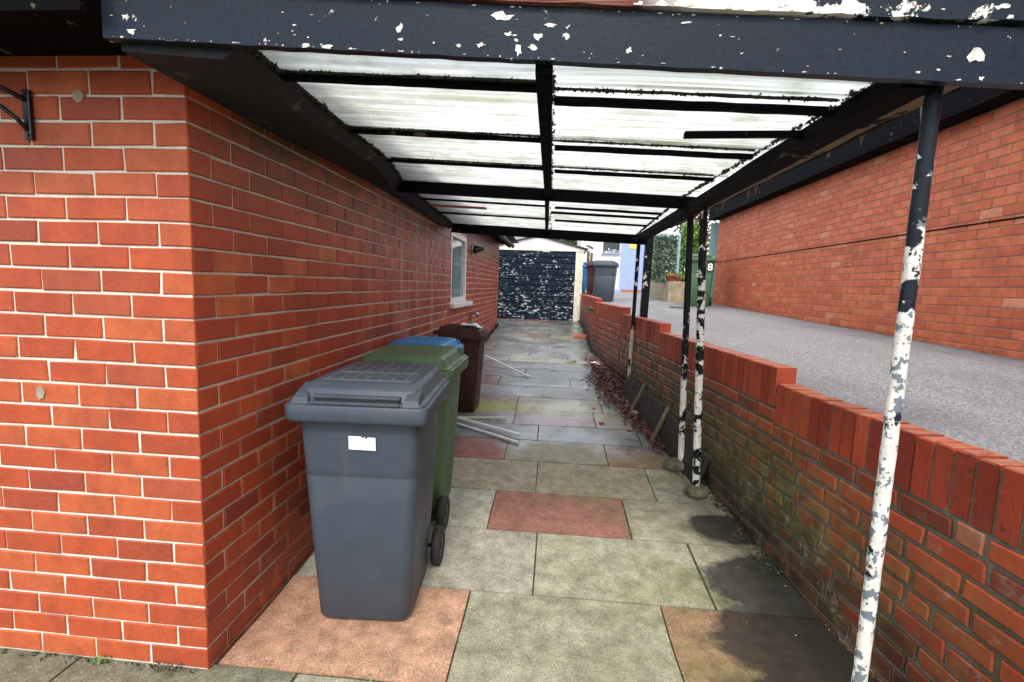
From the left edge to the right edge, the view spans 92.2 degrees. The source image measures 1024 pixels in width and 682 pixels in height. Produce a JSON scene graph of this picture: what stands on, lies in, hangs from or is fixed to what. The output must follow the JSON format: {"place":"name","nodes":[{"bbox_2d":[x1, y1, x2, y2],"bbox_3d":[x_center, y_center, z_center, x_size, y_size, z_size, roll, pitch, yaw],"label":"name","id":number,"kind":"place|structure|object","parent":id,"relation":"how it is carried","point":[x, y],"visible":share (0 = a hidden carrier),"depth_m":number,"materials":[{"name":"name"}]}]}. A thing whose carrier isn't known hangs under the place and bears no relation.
{"place":"outdoors","nodes":[
{"label":"outdoors","id":0,"kind":"place"},
{"bbox_2d":[0,318,877,681],"bbox_3d":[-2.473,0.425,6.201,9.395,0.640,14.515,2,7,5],"label":"path","id":1,"kind":"structure","parent":0,"point":[592,558],"depth_m":2.42,"materials":[{"name":"stone"}]},
{"bbox_2d":[86,655,112,663],"bbox_3d":[-1.561,1.211,1.893,0.123,0.027,0.062,2,7,5],"label":"weed","id":2,"kind":"object","parent":1,"relation":"on","point":[99,659],"visible":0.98,"depth_m":1.88,"materials":[{"name":"green plant"}]},
{"bbox_2d":[151,661,181,674],"bbox_3d":[-1.306,1.222,1.873,0.111,0.027,0.095,2,7,5],"label":"weed","id":3,"kind":"object","parent":1,"relation":"on","point":[157,667],"visible":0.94,"depth_m":1.86,"materials":[{"name":"green plant"}]},
{"bbox_2d":[285,361,449,620],"bbox_3d":[-0.626,0.665,2.344,0.575,1.066,0.721,2,6,1],"label":"wheelie bin","id":4,"kind":"object","parent":1,"relation":"on","point":[369,431],"visible":1,"depth_m":2.06,"materials":[{"name":"grey plastic"}]},
{"bbox_2d":[2,320,782,673],"bbox_3d":[-0.903,0.283,7.429,5.485,0.684,11.358,2,7,5],"label":"moss growth","id":5,"kind":"object","parent":1,"relation":"on","point":[764,556],"visible":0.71,"depth_m":2.82,"materials":[{"name":"green plant"}]},
{"bbox_2d":[361,344,468,528],"bbox_3d":[-0.620,0.562,3.096,0.575,1.036,0.744,2,6,4],"label":"wheelie bin","id":6,"kind":"object","parent":1,"relation":"on","point":[450,363],"visible":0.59,"depth_m":2.94,"materials":[{"name":"green plastic"}]},
{"bbox_2d":[388,336,463,351],"bbox_3d":[-0.691,0.449,3.858,0.500,0.936,0.721,2,7,5],"label":"wheelie bin","id":7,"kind":"object","parent":1,"relation":"on","point":[433,341],"visible":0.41,"depth_m":3.76,"materials":[{"name":"blue plastic"}]},
{"bbox_2d":[433,324,488,412],"bbox_3d":[-0.535,0.270,5.107,0.509,0.870,0.460,3,7,7],"label":"wheelie bin","id":8,"kind":"object","parent":1,"relation":"on","point":[471,339],"visible":0.62,"depth_m":4.92,"materials":[{"name":"brown plastic"}]},
{"bbox_2d":[461,322,481,327],"bbox_3d":[-0.405,-0.155,4.941,0.200,0.048,0.170,2,7,5],"label":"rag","id":9,"kind":"object","parent":8,"relation":"on","point":[473,324],"visible":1,"depth_m":4.90,"materials":[{"name":"white fabric"}]},
{"bbox_2d":[463,417,505,417],"bbox_3d":[-0.358,0.744,4.800,0.602,0.014,0.018,1,7,-7],"label":"trim strip","id":10,"kind":"object","parent":1,"relation":"on","point":[484,417],"depth_m":4.80,"materials":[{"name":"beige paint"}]},
{"bbox_2d":[457,422,518,442],"bbox_3d":[-0.312,0.805,4.474,0.911,0.051,0.023,7,8,36],"label":"trim strip","id":11,"kind":"object","parent":1,"relation":"on","point":[490,433],"depth_m":4.39,"materials":[{"name":"white plastic"}]},
{"bbox_2d":[457,416,520,435],"bbox_3d":[-0.312,0.763,4.576,0.895,0.065,0.027,6,8,31],"label":"trim strip","id":12,"kind":"object","parent":1,"relation":"on","point":[490,426],"depth_m":4.50,"materials":[{"name":"white plastic"}]},
{"bbox_2d":[484,355,529,376],"bbox_3d":[-0.085,0.336,6.801,0.023,0.167,0.985,-3,8,-40],"label":"trim strip","id":13,"kind":"object","parent":1,"relation":"on","point":[507,366],"depth_m":6.76,"materials":[{"name":"white plastic"}]},
{"bbox_2d":[497,237,592,320],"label":"garage","id":14,"kind":"structure","parent":1,"relation":"on","point":[535,281],"depth_m":13.02,"materials":[{"name":"beige paint"}]},
{"bbox_2d":[497,250,575,320],"bbox_3d":[0.618,-1.468,13.033,2.051,1.785,0.100,2,7,5],"label":"door","id":15,"kind":"structure","parent":14,"relation":"in","point":[531,284],"depth_m":13.04,"materials":[{"name":"blue paint"}]},
{"bbox_2d":[101,0,1023,681],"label":"carport","id":16,"kind":"object","parent":1,"relation":"on","point":[637,122],"visible":1,"depth_m":1.48,"materials":[{"name":"black paint"}]},
{"bbox_2d":[574,334,585,337],"bbox_3d":[1.326,-0.101,9.629,0.241,0.055,0.074,3,7,9],"label":"loose brick","id":17,"kind":"object","parent":1,"relation":"on","point":[578,335],"visible":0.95,"depth_m":9.60,"materials":[{"name":"brick"}]},
{"bbox_2d":[620,374,641,405],"bbox_3d":[1.320,0.559,5.471,0.119,0.303,0.514,2,6,-1],"label":"stone slab","id":18,"kind":"object","parent":1,"relation":"on","point":[631,388],"depth_m":5.44,"materials":[{"name":"stone"}]},
{"bbox_2d":[634,389,664,432],"bbox_3d":[1.328,0.680,4.812,0.119,0.317,0.746,2,6,-1],"label":"stone slab","id":19,"kind":"object","parent":1,"relation":"on","point":[649,407],"depth_m":4.76,"materials":[{"name":"stone"}]},
{"bbox_2d":[630,383,645,410],"bbox_3d":[1.301,0.597,5.114,0.188,0.311,0.039,-1,7,-24],"label":"wooden peg","id":20,"kind":"object","parent":19,"relation":"on","point":[637,397],"visible":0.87,"depth_m":5.11,"materials":[{"name":"brown wood"}]},
{"bbox_2d":[663,458,683,471],"bbox_3d":[1.258,0.964,3.814,0.189,0.109,0.168,2,7,5],"label":"stone","id":21,"kind":"object","parent":1,"relation":"on","point":[673,464],"visible":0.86,"depth_m":3.76,"materials":[{"name":"grey stone"}]},
{"bbox_2d":[656,412,692,474],"bbox_3d":[1.341,0.823,4.050,0.110,0.310,0.745,2,6,-1],"label":"stone slab","id":22,"kind":"object","parent":1,"relation":"on","point":[668,434],"depth_m":4.07,"materials":[{"name":"stone"}]},
{"bbox_2d":[649,406,670,441],"bbox_3d":[1.310,0.735,4.361,0.187,0.310,0.038,-1,7,-23],"label":"wooden peg","id":23,"kind":"object","parent":22,"relation":"on","point":[660,423],"visible":0.97,"depth_m":4.35,"materials":[{"name":"brown wood"}]},
{"bbox_2d":[683,484,707,499],"bbox_3d":[1.269,1.040,3.401,0.163,0.090,0.162,0,7,-19],"label":"stone","id":24,"kind":"object","parent":1,"relation":"on","point":[700,492],"visible":0.96,"depth_m":3.35,"materials":[{"name":"grey stone"}]},
{"bbox_2d":[686,447,710,483],"bbox_3d":[1.351,0.916,3.584,0.100,0.256,0.181,2,6,-1],"label":"stone slab","id":25,"kind":"object","parent":1,"relation":"on","point":[705,458],"depth_m":3.53,"materials":[{"name":"stone"}]},
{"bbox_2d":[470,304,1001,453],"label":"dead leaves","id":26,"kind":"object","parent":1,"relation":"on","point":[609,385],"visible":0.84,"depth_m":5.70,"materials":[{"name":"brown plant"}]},
{"bbox_2d":[543,170,737,271],"label":"sky","id":27,"kind":"structure","parent":0,"point":[670,230],"materials":[{"name":"white"}]},
{"bbox_2d":[603,292,1023,462],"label":"driveway","id":28,"kind":"structure","parent":0,"point":[969,399],"depth_m":3.40,"materials":[{"name":"grey asphalt"}]},
{"bbox_2d":[582,262,587,293],"bbox_3d":[2.109,-1.589,13.097,0.721,0.986,0.500,4,7,15],"label":"wheelie bin","id":29,"kind":"object","parent":28,"relation":"on","point":[584,280],"visible":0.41,"depth_m":12.94,"materials":[{"name":"blue plastic"}]},
{"bbox_2d":[584,261,594,294],"bbox_3d":[2.181,-1.527,12.542,0.721,0.996,0.500,4,7,15],"label":"wheelie bin","id":30,"kind":"object","parent":28,"relation":"on","point":[590,276],"visible":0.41,"depth_m":12.39,"materials":[{"name":"brown plastic"}]},
{"bbox_2d":[586,251,592,261],"bbox_3d":[2.705,-2.374,17.336,0.250,1.550,0.080,2,7,5],"label":"fence","id":31,"kind":"object","parent":28,"relation":"on","point":[589,256],"visible":0.21,"depth_m":17.23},
{"bbox_2d":[590,260,618,301],"bbox_3d":[2.235,-1.453,11.991,0.650,0.986,0.575,4,7,17],"label":"wheelie bin","id":32,"kind":"object","parent":28,"relation":"on","point":[605,272],"visible":0.8,"depth_m":11.77,"materials":[{"name":"grey plastic"}]},
{"bbox_2d":[577,211,672,291],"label":"white house","id":33,"kind":"structure","parent":28,"relation":"on","point":[622,255],"depth_m":19.07,"materials":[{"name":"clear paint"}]},
{"bbox_2d":[601,242,619,253],"bbox_3d":[3.828,-3.960,18.990,0.720,1.200,0.097,2,7,5],"label":"window","id":34,"kind":"structure","parent":33,"relation":"in","point":[608,248],"depth_m":19.04,"materials":[{"name":"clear glass"}]},
{"bbox_2d":[619,243,644,289],"bbox_3d":[4.785,-3.343,18.985,1.160,2.760,0.077,2,7,5],"label":"door","id":35,"kind":"structure","parent":33,"relation":"in","point":[628,251],"depth_m":19.04,"materials":[{"name":"blue paint"}]},
{"bbox_2d":[649,281,684,301],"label":"planter wall","id":36,"kind":"structure","parent":28,"relation":"on","point":[669,291],"depth_m":11.85,"materials":[{"name":"stone"}]},
{"bbox_2d":[650,234,680,283],"bbox_3d":[3.767,-2.028,12.190,0.712,1.273,0.427,2,7,5],"label":"trellis","id":37,"kind":"object","parent":36,"relation":"on","point":[672,243],"visible":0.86,"depth_m":12.12,"materials":[{"name":"green plant"}]},
{"bbox_2d":[666,270,675,280],"bbox_3d":[3.803,-1.571,11.835,0.300,0.272,0.242,-4,9,-44],"label":"flower pot","id":38,"kind":"object","parent":36,"relation":"on","point":[671,277],"visible":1,"depth_m":11.81,"materials":[{"name":"ceramic"}]},
{"bbox_2d":[675,273,680,281],"bbox_3d":[4.010,-1.542,11.883,0.202,0.217,0.181,-4,9,-40],"label":"flower pot","id":39,"kind":"object","parent":36,"relation":"on","point":[677,277],"visible":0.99,"depth_m":11.84,"materials":[{"name":"ceramic"}]},
{"bbox_2d":[674,220,709,281],"bbox_3d":[4.571,-1.983,12.557,0.834,2.178,1.118,2,7,5],"label":"hedge","id":40,"kind":"object","parent":28,"relation":"on","point":[683,233],"visible":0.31,"depth_m":12.41,"materials":[{"name":"green plant"}]},
{"bbox_2d":[672,196,717,252],"bbox_3d":[6.687,-3.305,17.401,2.084,3.667,2.136,-2,8,-31],"label":"garden tree","id":41,"kind":"object","parent":28,"relation":"on","point":[695,218],"visible":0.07,"depth_m":17.08,"materials":[{"name":"green plant"}]},
{"bbox_2d":[690,254,716,306],"bbox_3d":[3.955,-1.274,10.369,0.575,1.077,0.721,4,7,19],"label":"wheelie bin","id":42,"kind":"object","parent":28,"relation":"on","point":[711,260],"visible":0.68,"depth_m":10.08,"materials":[{"name":"green plastic"}]},
{"bbox_2d":[709,222,718,301],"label":"gate","id":43,"kind":"structure","parent":28,"relation":"on","point":[713,238],"depth_m":11.46,"materials":[{"name":"paint"}]},
{"bbox_2d":[709,87,1023,359],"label":"neighbour house","id":44,"kind":"structure","parent":28,"relation":"on","point":[821,239],"depth_m":5.31,"materials":[{"name":"red brick"}]},
{"label":"ground","id":45,"kind":"structure","parent":0,"visible":0},
{"bbox_2d":[0,0,518,669],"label":"brick house","id":46,"kind":"structure","parent":45,"relation":"on","point":[198,290],"depth_m":1.83,"materials":[{"name":"red brick"}]},
{"bbox_2d":[0,85,34,139],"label":"hanging basket bracket","id":47,"kind":"object","parent":46,"relation":"attached to","point":[27,124],"visible":1,"depth_m":1.67,"materials":[{"name":"black metal"}]},
{"bbox_2d":[450,233,472,308],"bbox_3d":[-0.679,-0.929,6.526,0.125,0.939,1.330,2,7,5],"label":"window","id":48,"kind":"structure","parent":46,"relation":"in","point":[459,242],"depth_m":6.51,"materials":[{"name":"white plastic"}]},
{"bbox_2d":[470,308,479,323],"bbox_3d":[-0.559,-0.308,7.274,0.162,0.345,0.060,4,7,22],"label":"outdoor tap","id":49,"kind":"object","parent":46,"relation":"attached to","point":[476,313],"visible":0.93,"depth_m":7.25,"materials":[{"name":"metal"}]},
{"bbox_2d":[471,245,484,254],"bbox_3d":[-0.500,-1.349,7.307,0.182,0.146,0.150,2,7,5],"label":"wall lamp","id":50,"kind":"object","parent":46,"relation":"attached to","point":[476,249],"visible":1,"depth_m":7.27,"materials":[{"name":"metal"}]},
{"bbox_2d":[550,208,576,251],"bbox_3d":[3.148,-4.726,26.754,4.399,5.537,4.152,-4,9,-44],"label":"garden tree","id":51,"kind":"object","parent":45,"relation":"on","point":[574,242],"visible":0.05,"depth_m":25.57,"materials":[{"name":"green plant"}]},
{"bbox_2d":[579,294,1023,681],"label":"garden wall","id":52,"kind":"structure","parent":45,"relation":"on","point":[790,476],"depth_m":2.07,"materials":[{"name":"red brick"}]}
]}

